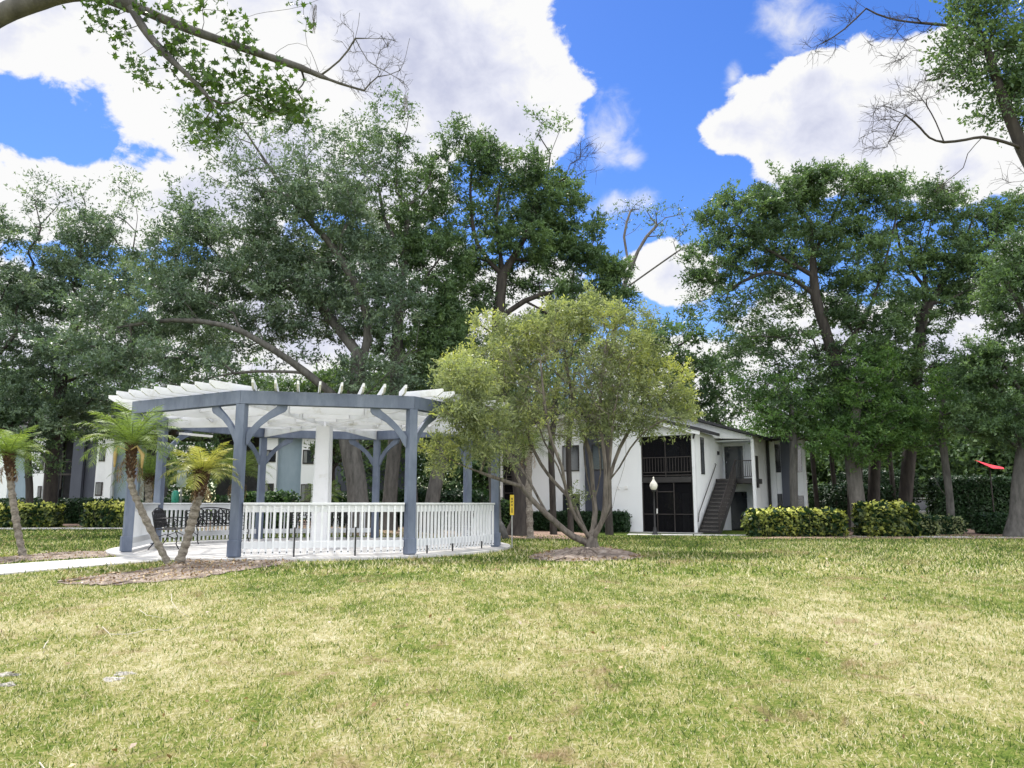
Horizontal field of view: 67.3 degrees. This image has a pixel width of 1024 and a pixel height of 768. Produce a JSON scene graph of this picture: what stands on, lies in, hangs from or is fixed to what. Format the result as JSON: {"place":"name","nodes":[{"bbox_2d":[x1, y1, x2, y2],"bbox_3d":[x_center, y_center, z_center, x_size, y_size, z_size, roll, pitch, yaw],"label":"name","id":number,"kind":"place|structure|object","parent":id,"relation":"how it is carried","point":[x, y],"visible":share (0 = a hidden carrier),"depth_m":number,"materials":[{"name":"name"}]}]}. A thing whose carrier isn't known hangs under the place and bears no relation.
{"place":"outdoors","nodes":[
{"label":"outdoors","id":0,"kind":"place"},
{"bbox_2d":[0,556,174,574],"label":"path","id":1,"kind":"structure","parent":0,"point":[6,569],"depth_m":13.36,"materials":[{"name":"concrete"}]},
{"bbox_2d":[0,527,206,528],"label":"sidewalk","id":2,"kind":"structure","parent":0,"point":[72,528],"depth_m":31.89,"materials":[{"name":"concrete"}]},
{"bbox_2d":[0,504,1023,767],"bbox_3d":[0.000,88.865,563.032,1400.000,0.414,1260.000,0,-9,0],"label":"ground","id":3,"kind":"structure","parent":0,"point":[536,730],"depth_m":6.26,"materials":[{"name":"green plant"}]},
{"bbox_2d":[0,681,15,686],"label":"sand patch","id":4,"kind":"object","parent":3,"relation":"on","point":[4,684],"visible":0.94,"depth_m":5.80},
{"bbox_2d":[0,671,20,676],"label":"sand patch","id":5,"kind":"object","parent":3,"relation":"on","point":[9,673],"visible":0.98,"depth_m":6.11,"materials":[{"name":"white sand"}]},
{"bbox_2d":[0,203,73,455],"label":"live oak","id":6,"kind":"object","parent":3,"relation":"on","point":[11,381],"visible":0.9,"depth_m":37.66,"materials":[{"name":"green plant"}]},
{"bbox_2d":[0,549,113,562],"bbox_3d":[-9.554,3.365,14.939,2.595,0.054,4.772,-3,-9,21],"label":"mulch bed","id":7,"kind":"object","parent":3,"relation":"on","point":[39,556],"visible":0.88,"depth_m":15.24,"materials":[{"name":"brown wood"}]},
{"bbox_2d":[0,425,52,555],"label":"date palm","id":8,"kind":"object","parent":7,"relation":"on","point":[9,452],"visible":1,"depth_m":15.43,"materials":[{"name":"green plant"}]},
{"bbox_2d":[0,415,210,502],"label":"apartment block","id":9,"kind":"structure","parent":3,"relation":"on","point":[76,480],"depth_m":51.95,"materials":[{"name":"white paint"}]},
{"bbox_2d":[95,482,102,495],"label":"window","id":10,"kind":"structure","parent":9,"relation":"in","point":[99,485],"depth_m":51.48,"materials":[{"name":"grey glass"}]},
{"bbox_2d":[99,447,105,460],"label":"window","id":11,"kind":"structure","parent":9,"relation":"in","point":[100,459],"depth_m":51.82,"materials":[{"name":"grey glass"}]},
{"bbox_2d":[103,677,124,681],"bbox_3d":[-3.104,2.290,5.959,0.180,0.036,0.134,0,-9,0],"label":"sand patch","id":12,"kind":"object","parent":3,"relation":"on","point":[107,679],"visible":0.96,"depth_m":5.96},
{"bbox_2d":[114,671,136,675],"bbox_3d":[-3.079,2.308,6.122,0.204,0.036,0.127,0,-9,0],"label":"sand patch","id":13,"kind":"object","parent":3,"relation":"on","point":[124,672],"visible":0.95,"depth_m":6.12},
{"bbox_2d":[102,626,179,634],"bbox_3d":[-3.718,2.426,7.576,0.818,0.028,0.340,0,-9,0],"label":"stick","id":14,"kind":"object","parent":3,"relation":"on","point":[134,632],"visible":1,"depth_m":7.55,"materials":[{"name":"brown wood"}]},
{"bbox_2d":[110,449,189,502],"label":"date palm","id":15,"kind":"object","parent":3,"relation":"on","point":[148,476],"visible":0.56,"depth_m":26.66,"materials":[{"name":"green plant"}]},
{"bbox_2d":[57,556,292,584],"bbox_3d":[-5.188,3.063,12.832,2.270,0.099,4.819,-1,-9,6],"label":"mulch bed","id":16,"kind":"object","parent":3,"relation":"on","point":[178,569],"visible":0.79,"depth_m":11.91,"materials":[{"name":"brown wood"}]},
{"bbox_2d":[68,400,242,563],"bbox_3d":[-6.352,1.822,13.804,3.016,2.912,1.945,0,-9,0],"label":"date palm","id":17,"kind":"object","parent":16,"relation":"on","point":[131,440],"visible":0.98,"depth_m":13.71,"materials":[{"name":"green plant"}]},
{"bbox_2d":[171,470,186,523],"bbox_3d":[-12.410,4.354,28.570,0.480,2.280,0.260,0,-9,0],"label":"waste station","id":18,"kind":"object","parent":3,"relation":"on","point":[175,493],"visible":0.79,"depth_m":28.68,"materials":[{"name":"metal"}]},
{"bbox_2d":[0,0,412,153],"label":"sycamore tree","id":19,"kind":"object","parent":3,"relation":"on","point":[11,11],"visible":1,"depth_m":6.89,"materials":[{"name":"green plant"}]},
{"bbox_2d":[310,4,316,32],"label":"hanging moss","id":20,"kind":"object","parent":19,"relation":"hanging from","point":[311,10],"visible":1,"depth_m":7.10,"materials":[{"name":"grey plant"}]},
{"bbox_2d":[402,95,408,113],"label":"hanging moss","id":21,"kind":"object","parent":19,"relation":"hanging from","point":[406,103],"visible":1,"depth_m":6.97,"materials":[{"name":"grey plant"}]},
{"bbox_2d":[204,444,274,499],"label":"date palm","id":22,"kind":"object","parent":3,"relation":"on","point":[248,464],"visible":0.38,"depth_m":27.75,"materials":[{"name":"green plant"}]},
{"bbox_2d":[205,433,404,517],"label":"apartment block","id":23,"kind":"structure","parent":3,"relation":"on","point":[292,463],"depth_m":58.01,"materials":[{"name":"white paint"}]},
{"bbox_2d":[265,483,273,491],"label":"window","id":24,"kind":"structure","parent":23,"relation":"in","point":[271,485],"depth_m":57.44,"materials":[{"name":"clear glass"}]},
{"bbox_2d":[267,450,275,461],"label":"window","id":25,"kind":"structure","parent":23,"relation":"in","point":[273,459],"depth_m":57.78,"materials":[{"name":"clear glass"}]},
{"bbox_2d":[300,484,310,501],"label":"window","id":26,"kind":"structure","parent":23,"relation":"in","point":[303,486],"depth_m":57.37,"materials":[{"name":"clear glass"}]},
{"bbox_2d":[302,450,313,463],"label":"window","id":27,"kind":"structure","parent":23,"relation":"in","point":[307,458],"depth_m":57.78,"materials":[{"name":"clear glass"}]},
{"bbox_2d":[106,379,513,560],"bbox_3d":[-4.660,2.393,18.927,9.249,3.549,9.249,2,-9,-14],"label":"gazebo","id":28,"kind":"object","parent":3,"relation":"on","point":[242,415],"visible":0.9,"depth_m":16.20,"materials":[{"name":"wood"}]},
{"bbox_2d":[147,507,187,549],"bbox_3d":[-7.875,3.316,17.761,0.652,0.922,1.629,2,-9,-15],"label":"garden bench","id":29,"kind":"object","parent":28,"relation":"on","point":[159,517],"visible":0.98,"depth_m":17.54,"materials":[{"name":"black metal"}]},
{"bbox_2d":[184,507,248,543],"bbox_3d":[-7.724,3.691,20.172,0.651,0.922,1.630,-5,-10,30],"label":"garden bench","id":30,"kind":"object","parent":28,"relation":"on","point":[207,524],"visible":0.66,"depth_m":20.29,"materials":[{"name":"black metal"}]},
{"bbox_2d":[288,512,347,539],"bbox_3d":[-5.526,3.972,21.975,1.629,0.922,0.652,2,-9,-15],"label":"garden bench","id":31,"kind":"object","parent":28,"relation":"on","point":[333,519],"visible":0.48,"depth_m":22.13,"materials":[{"name":"black metal"}]},
{"bbox_2d":[440,511,473,544],"bbox_3d":[-1.406,3.605,19.615,0.652,0.922,1.629,2,-9,-15],"label":"garden bench","id":32,"kind":"object","parent":28,"relation":"on","point":[464,523],"visible":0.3,"depth_m":19.24,"materials":[{"name":"black metal"}]},
{"bbox_2d":[34,520,585,538],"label":"leaf litter ground","id":33,"kind":"structure","parent":3,"relation":"on","point":[545,533],"depth_m":34.02,"materials":[{"name":"soil"},{"name":"dry leaves"},{"name":"bark mulch"}]},
{"bbox_2d":[0,500,67,527],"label":"clipped hedge","id":34,"kind":"object","parent":33,"relation":"on","point":[41,514],"visible":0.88,"depth_m":34.02,"materials":[{"name":"green plant"}]},
{"bbox_2d":[0,387,71,502],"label":"background oak","id":35,"kind":"object","parent":33,"relation":"on","point":[29,494],"visible":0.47,"depth_m":37.79,"materials":[{"name":"green plant"}]},
{"bbox_2d":[0,496,143,523],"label":"dark hedge","id":36,"kind":"object","parent":33,"relation":"on","point":[72,509],"visible":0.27,"depth_m":40.42,"materials":[{"name":"green plant"}]},
{"bbox_2d":[0,159,180,503],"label":"live oak","id":37,"kind":"object","parent":33,"relation":"on","point":[61,266],"visible":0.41,"depth_m":40.59,"materials":[{"name":"green plant"}]},
{"bbox_2d":[79,499,124,527],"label":"clipped hedge","id":38,"kind":"object","parent":33,"relation":"on","point":[97,514],"visible":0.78,"depth_m":33.36,"materials":[{"name":"green plant"}]},
{"bbox_2d":[48,284,290,496],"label":"background oak","id":39,"kind":"object","parent":33,"relation":"on","point":[255,376],"visible":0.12,"depth_m":44.85,"materials":[{"name":"green plant"}]},
{"bbox_2d":[142,492,208,526],"bbox_3d":[-15.493,5.854,35.530,2.718,1.695,2.335,-2,-9,13],"label":"shrub","id":40,"kind":"object","parent":33,"relation":"on","point":[185,499],"visible":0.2,"depth_m":34.73,"materials":[{"name":"green plant"}]},
{"bbox_2d":[211,490,250,524],"bbox_3d":[-13.004,6.094,37.509,2.990,1.834,2.520,0,-9,0],"label":"shrub","id":41,"kind":"object","parent":33,"relation":"on","point":[223,499],"visible":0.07,"depth_m":36.79,"materials":[{"name":"green plant"}]},
{"bbox_2d":[27,89,438,527],"bbox_3d":[-10.513,-3.037,31.679,15.185,18.146,8.967,0,-9,0],"label":"live oak","id":42,"kind":"object","parent":33,"relation":"on","point":[308,267],"visible":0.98,"depth_m":30.92,"materials":[{"name":"green plant"}]},
{"bbox_2d":[243,488,301,528],"bbox_3d":[-10.289,5.323,32.571,2.808,1.846,2.361,0,-9,0],"label":"shrub","id":43,"kind":"object","parent":33,"relation":"on","point":[282,496],"visible":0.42,"depth_m":31.89,"materials":[{"name":"green plant"}]},
{"bbox_2d":[331,490,380,525],"bbox_3d":[-7.646,5.941,36.534,3.104,1.844,2.600,0,-9,0],"label":"shrub","id":44,"kind":"object","parent":33,"relation":"on","point":[342,500],"visible":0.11,"depth_m":35.75,"materials":[{"name":"green plant"}]},
{"bbox_2d":[256,353,483,493],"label":"background oak","id":45,"kind":"object","parent":33,"relation":"on","point":[307,385],"visible":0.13,"depth_m":41.54,"materials":[{"name":"green plant"}]},
{"bbox_2d":[379,487,426,525],"bbox_3d":[-5.183,6.149,38.481,3.425,2.141,2.966,0,-9,0],"label":"shrub","id":46,"kind":"object","parent":33,"relation":"on","point":[421,491],"visible":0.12,"depth_m":37.59,"materials":[{"name":"green plant"}]},
{"bbox_2d":[371,331,452,528],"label":"tree","id":47,"kind":"object","parent":33,"relation":"on","point":[386,378],"visible":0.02,"depth_m":35.88,"materials":[{"name":"green plant"}]},
{"bbox_2d":[413,317,491,532],"bbox_3d":[-2.737,1.688,33.137,4.095,9.494,3.481,0,-9,0],"label":"tree","id":48,"kind":"object","parent":33,"relation":"on","point":[433,492],"visible":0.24,"depth_m":32.62,"materials":[{"name":"green plant"}]},
{"bbox_2d":[422,487,488,530],"bbox_3d":[-2.629,6.116,37.510,3.506,2.208,2.908,0,-9,0],"label":"shrub","id":49,"kind":"object","parent":33,"relation":"on","point":[456,496],"visible":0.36,"depth_m":36.64,"materials":[{"name":"green plant"}]},
{"bbox_2d":[501,497,510,528],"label":"shrub","id":50,"kind":"object","parent":33,"relation":"on","point":[505,512],"visible":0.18,"depth_m":38.75,"materials":[{"name":"green plant"}]},
{"bbox_2d":[407,96,641,535],"bbox_3d":[0.659,-3.326,36.550,11.224,20.971,6.347,0,-9,0],"label":"live oak","id":51,"kind":"object","parent":33,"relation":"on","point":[541,224],"visible":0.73,"depth_m":36.15,"materials":[{"name":"green plant"}]},
{"bbox_2d":[506,419,561,538],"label":"date palm","id":52,"kind":"object","parent":33,"relation":"on","point":[529,508],"visible":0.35,"depth_m":29.70,"materials":[{"name":"green plant"}]},
{"bbox_2d":[298,479,343,502],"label":"date palm","id":53,"kind":"object","parent":3,"relation":"on","point":[332,496],"visible":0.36,"depth_m":26.71,"materials":[{"name":"green plant"}]},
{"bbox_2d":[318,81,483,529],"bbox_3d":[-5.171,-3.843,35.057,8.127,20.758,6.021,0,-9,0],"label":"live oak","id":54,"kind":"object","parent":3,"relation":"on","point":[418,241],"visible":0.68,"depth_m":34.43,"materials":[{"name":"green plant"}]},
{"bbox_2d":[466,330,532,532],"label":"tree","id":55,"kind":"object","parent":3,"relation":"on","point":[489,468],"visible":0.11,"depth_m":33.69,"materials":[{"name":"green plant"}]},
{"bbox_2d":[499,517,508,538],"bbox_3d":[-0.439,4.763,26.053,0.222,1.098,1.248,5,-10,-27],"label":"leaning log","id":56,"kind":"object","parent":3,"relation":"on","point":[503,532],"visible":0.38,"depth_m":25.67,"materials":[{"name":"grey wood"}]},
{"bbox_2d":[0,530,1021,766],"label":"fallen leaves","id":57,"kind":"object","parent":3,"relation":"on","point":[373,704],"visible":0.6,"depth_m":7.56,"materials":[{"name":"brown plant"}]},
{"bbox_2d":[510,495,513,548],"bbox_3d":[0.000,3.245,18.091,0.095,1.260,0.029,0,-9,0],"label":"marker sign","id":58,"kind":"object","parent":3,"relation":"on","point":[511,505],"visible":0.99,"depth_m":18.11,"materials":[{"name":"metal"}]},
{"bbox_2d":[0,358,1023,506],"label":"wood","id":59,"kind":"object","parent":3,"relation":"on","point":[962,457],"depth_m":56.94,"materials":[{"name":"plant"}]},
{"bbox_2d":[527,340,578,534],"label":"slender tree","id":60,"kind":"object","parent":3,"relation":"on","point":[552,494],"visible":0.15,"depth_m":36.69,"materials":[{"name":"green plant"}]},
{"bbox_2d":[549,343,601,532],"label":"slender tree","id":61,"kind":"object","parent":3,"relation":"on","point":[569,484],"visible":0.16,"depth_m":36.77,"materials":[{"name":"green plant"}]},
{"bbox_2d":[533,509,631,531],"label":"dark hedge","id":62,"kind":"object","parent":3,"relation":"on","point":[621,521],"visible":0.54,"depth_m":40.17,"materials":[{"name":"green plant"}]},
{"bbox_2d":[528,545,643,560],"bbox_3d":[1.475,3.526,16.249,2.390,0.181,4.539,0,-9,0],"label":"mulch bed","id":63,"kind":"object","parent":3,"relation":"on","point":[579,552],"visible":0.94,"depth_m":15.27,"materials":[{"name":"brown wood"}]},
{"bbox_2d":[417,278,706,547],"bbox_3d":[0.912,0.670,18.316,7.355,6.547,3.858,4,-10,-23],"label":"bottlebrush tree","id":64,"kind":"object","parent":63,"relation":"on","point":[468,414],"visible":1,"depth_m":18.06,"materials":[{"name":"green plant"}]},
{"bbox_2d":[586,347,646,534],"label":"slender tree","id":65,"kind":"object","parent":3,"relation":"on","point":[609,525],"visible":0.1,"depth_m":36.69,"materials":[{"name":"green plant"}]},
{"bbox_2d":[607,195,694,390],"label":"slender tree","id":66,"kind":"object","parent":3,"relation":"on","point":[648,234],"visible":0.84,"depth_m":47.90,"materials":[{"name":"brown plant"}]},
{"bbox_2d":[500,399,817,533],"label":"apartment building","id":67,"kind":"structure","parent":3,"relation":"on","point":[712,478],"depth_m":40.78,"materials":[{"name":"white paint"}]},
{"bbox_2d":[562,445,578,471],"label":"window","id":68,"kind":"structure","parent":67,"relation":"in","point":[574,450],"depth_m":42.03,"materials":[{"name":"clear glass"}]},
{"bbox_2d":[563,494,579,510],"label":"window","id":69,"kind":"structure","parent":67,"relation":"in","point":[564,497],"depth_m":41.88,"materials":[{"name":"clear glass"}]},
{"bbox_2d":[592,444,602,470],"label":"window","id":70,"kind":"structure","parent":67,"relation":"in","point":[595,454],"depth_m":42.09,"materials":[{"name":"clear glass"}]},
{"bbox_2d":[700,437,704,473],"bbox_3d":[9.868,3.715,39.818,0.038,1.900,0.600,-5,-10,30],"label":"window","id":71,"kind":"structure","parent":67,"relation":"in","point":[701,439],"depth_m":39.73,"materials":[{"name":"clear glass"}]},
{"bbox_2d":[724,446,743,478],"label":"door","id":72,"kind":"structure","parent":67,"relation":"in","point":[731,453],"depth_m":42.93,"materials":[{"name":"grey glass"}]},
{"bbox_2d":[731,492,747,529],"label":"door","id":73,"kind":"structure","parent":67,"relation":"in","point":[739,502],"depth_m":42.39,"materials":[{"name":"black glass"}]},
{"bbox_2d":[775,444,780,472],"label":"window","id":74,"kind":"structure","parent":67,"relation":"in","point":[777,446],"depth_m":43.76,"materials":[{"name":"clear glass"}]},
{"bbox_2d":[777,494,782,506],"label":"window","id":75,"kind":"structure","parent":67,"relation":"in","point":[779,496],"depth_m":43.40,"materials":[{"name":"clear glass"}]},
{"bbox_2d":[798,444,801,471],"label":"window","id":76,"kind":"structure","parent":67,"relation":"in","point":[799,449],"depth_m":43.16,"materials":[{"name":"grey glass"}]},
{"bbox_2d":[798,496,803,507],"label":"window","id":77,"kind":"structure","parent":67,"relation":"in","point":[800,498],"depth_m":42.83,"materials":[{"name":"grey glass"}]},
{"bbox_2d":[617,298,746,426],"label":"background oak","id":78,"kind":"object","parent":3,"relation":"on","point":[715,412],"visible":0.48,"depth_m":56.08,"materials":[{"name":"green plant"}]},
{"bbox_2d":[721,359,832,507],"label":"slender tree","id":79,"kind":"object","parent":3,"relation":"on","point":[793,438],"visible":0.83,"depth_m":39.73,"materials":[{"name":"green plant"}]},
{"bbox_2d":[746,529,1018,538],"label":"leaf litter ground","id":80,"kind":"structure","parent":3,"relation":"on","point":[971,532],"depth_m":33.77,"materials":[{"name":"brown soil"}]},
{"bbox_2d":[740,505,849,536],"bbox_3d":[12.681,6.232,34.607,4.872,1.588,1.874,0,-9,0],"label":"clipped hedge","id":81,"kind":"object","parent":80,"relation":"on","point":[796,521],"visible":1,"depth_m":34.07,"materials":[{"name":"green plant"}]},
{"bbox_2d":[673,154,935,530],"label":"live oak","id":82,"kind":"object","parent":80,"relation":"on","point":[803,191],"visible":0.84,"depth_m":42.98,"materials":[{"name":"green plant"}]},
{"bbox_2d":[787,394,832,508],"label":"slender tree","id":83,"kind":"object","parent":80,"relation":"on","point":[815,485],"visible":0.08,"depth_m":46.56,"materials":[{"name":"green plant"}]},
{"bbox_2d":[800,366,862,508],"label":"slender tree","id":84,"kind":"object","parent":80,"relation":"on","point":[832,470],"visible":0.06,"depth_m":46.67,"materials":[{"name":"green plant"}]},
{"bbox_2d":[807,481,897,523],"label":"shrub","id":85,"kind":"object","parent":80,"relation":"on","point":[828,496],"visible":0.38,"depth_m":46.39,"materials":[{"name":"green plant"}]},
{"bbox_2d":[795,341,935,531],"bbox_3d":[17.966,2.627,39.634,7.237,10.038,5.075,0,-9,0],"label":"ivy tree","id":86,"kind":"object","parent":80,"relation":"on","point":[856,432],"visible":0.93,"depth_m":39.29,"materials":[{"name":"green plant"}]},
{"bbox_2d":[836,467,924,503],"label":"shrub","id":87,"kind":"object","parent":80,"relation":"on","point":[884,477],"visible":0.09,"depth_m":48.47,"materials":[{"name":"green plant"}]},
{"bbox_2d":[850,499,922,536],"bbox_3d":[16.840,6.110,34.674,2.821,1.876,2.122,0,-9,0],"label":"clipped hedge","id":88,"kind":"object","parent":80,"relation":"on","point":[882,518],"visible":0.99,"depth_m":33.96,"materials":[{"name":"green plant"}]},
{"bbox_2d":[853,326,924,500],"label":"thin tree","id":89,"kind":"object","parent":80,"relation":"on","point":[873,484],"visible":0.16,"depth_m":42.52,"materials":[{"name":"green plant"}]},
{"bbox_2d":[872,399,925,498],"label":"slender tree","id":90,"kind":"object","parent":80,"relation":"on","point":[891,475],"depth_m":46.63,"materials":[{"name":"green plant"}]},
{"bbox_2d":[914,498,929,513],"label":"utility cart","id":91,"kind":"object","parent":80,"relation":"on","point":[922,506],"visible":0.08,"depth_m":48.05,"materials":[{"name":"white plastic"}]},
{"bbox_2d":[919,512,941,535],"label":"shrub","id":92,"kind":"object","parent":80,"relation":"on","point":[929,524],"visible":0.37,"depth_m":35.33,"materials":[{"name":"green plant"}]},
{"bbox_2d":[861,166,1023,502],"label":"live oak","id":93,"kind":"object","parent":80,"relation":"on","point":[965,247],"visible":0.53,"depth_m":44.93,"materials":[{"name":"green plant"}]},
{"bbox_2d":[931,514,968,534],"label":"shrub","id":94,"kind":"object","parent":80,"relation":"on","point":[952,524],"visible":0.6,"depth_m":36.14,"materials":[{"name":"green plant"}]},
{"bbox_2d":[887,359,1020,515],"bbox_3d":[21.718,3.007,37.973,6.419,8.751,3.886,0,-9,0],"label":"knobby tree","id":95,"kind":"object","parent":80,"relation":"on","point":[944,394],"visible":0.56,"depth_m":37.80,"materials":[{"name":"green plant"}]},
{"bbox_2d":[921,473,1011,528],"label":"dark hedge","id":96,"kind":"object","parent":80,"relation":"on","point":[972,495],"visible":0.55,"depth_m":44.76,"materials":[{"name":"green plant"}]},
{"bbox_2d":[940,220,1023,536],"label":"live oak","id":97,"kind":"object","parent":80,"relation":"on","point":[982,364],"visible":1,"depth_m":34.69,"materials":[{"name":"green plant"}]},
{"bbox_2d":[969,510,1008,534],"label":"shrub","id":98,"kind":"object","parent":80,"relation":"on","point":[991,523],"visible":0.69,"depth_m":36.34,"materials":[{"name":"green plant"}]},
{"bbox_2d":[975,460,1003,511],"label":"sun canopy","id":99,"kind":"object","parent":80,"relation":"on","point":[993,466],"visible":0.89,"depth_m":44.01,"materials":[{"name":"red fabric"}]},
{"bbox_2d":[801,0,1023,201],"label":"oak tree","id":100,"kind":"object","parent":3,"relation":"on","point":[1008,88],"visible":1,"depth_m":15.55,"materials":[{"name":"green plant"}]},
{"bbox_2d":[0,0,1023,501],"label":"sky","id":101,"kind":"structure","parent":0,"point":[686,98],"materials":[{"name":"blue"}]},
{"bbox_2d":[627,534,1023,537],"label":"sidewalk","id":102,"kind":"structure","parent":0,"point":[747,535],"depth_m":35.22,"materials":[{"name":"concrete"}]},
{"bbox_2d":[650,477,657,534],"bbox_3d":[6.720,5.761,36.346,0.370,2.730,0.370,0,-9,0],"label":"street lamp","id":103,"kind":"object","parent":102,"relation":"on","point":[653,485],"visible":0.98,"depth_m":36.33,"materials":[{"name":"black metal"}]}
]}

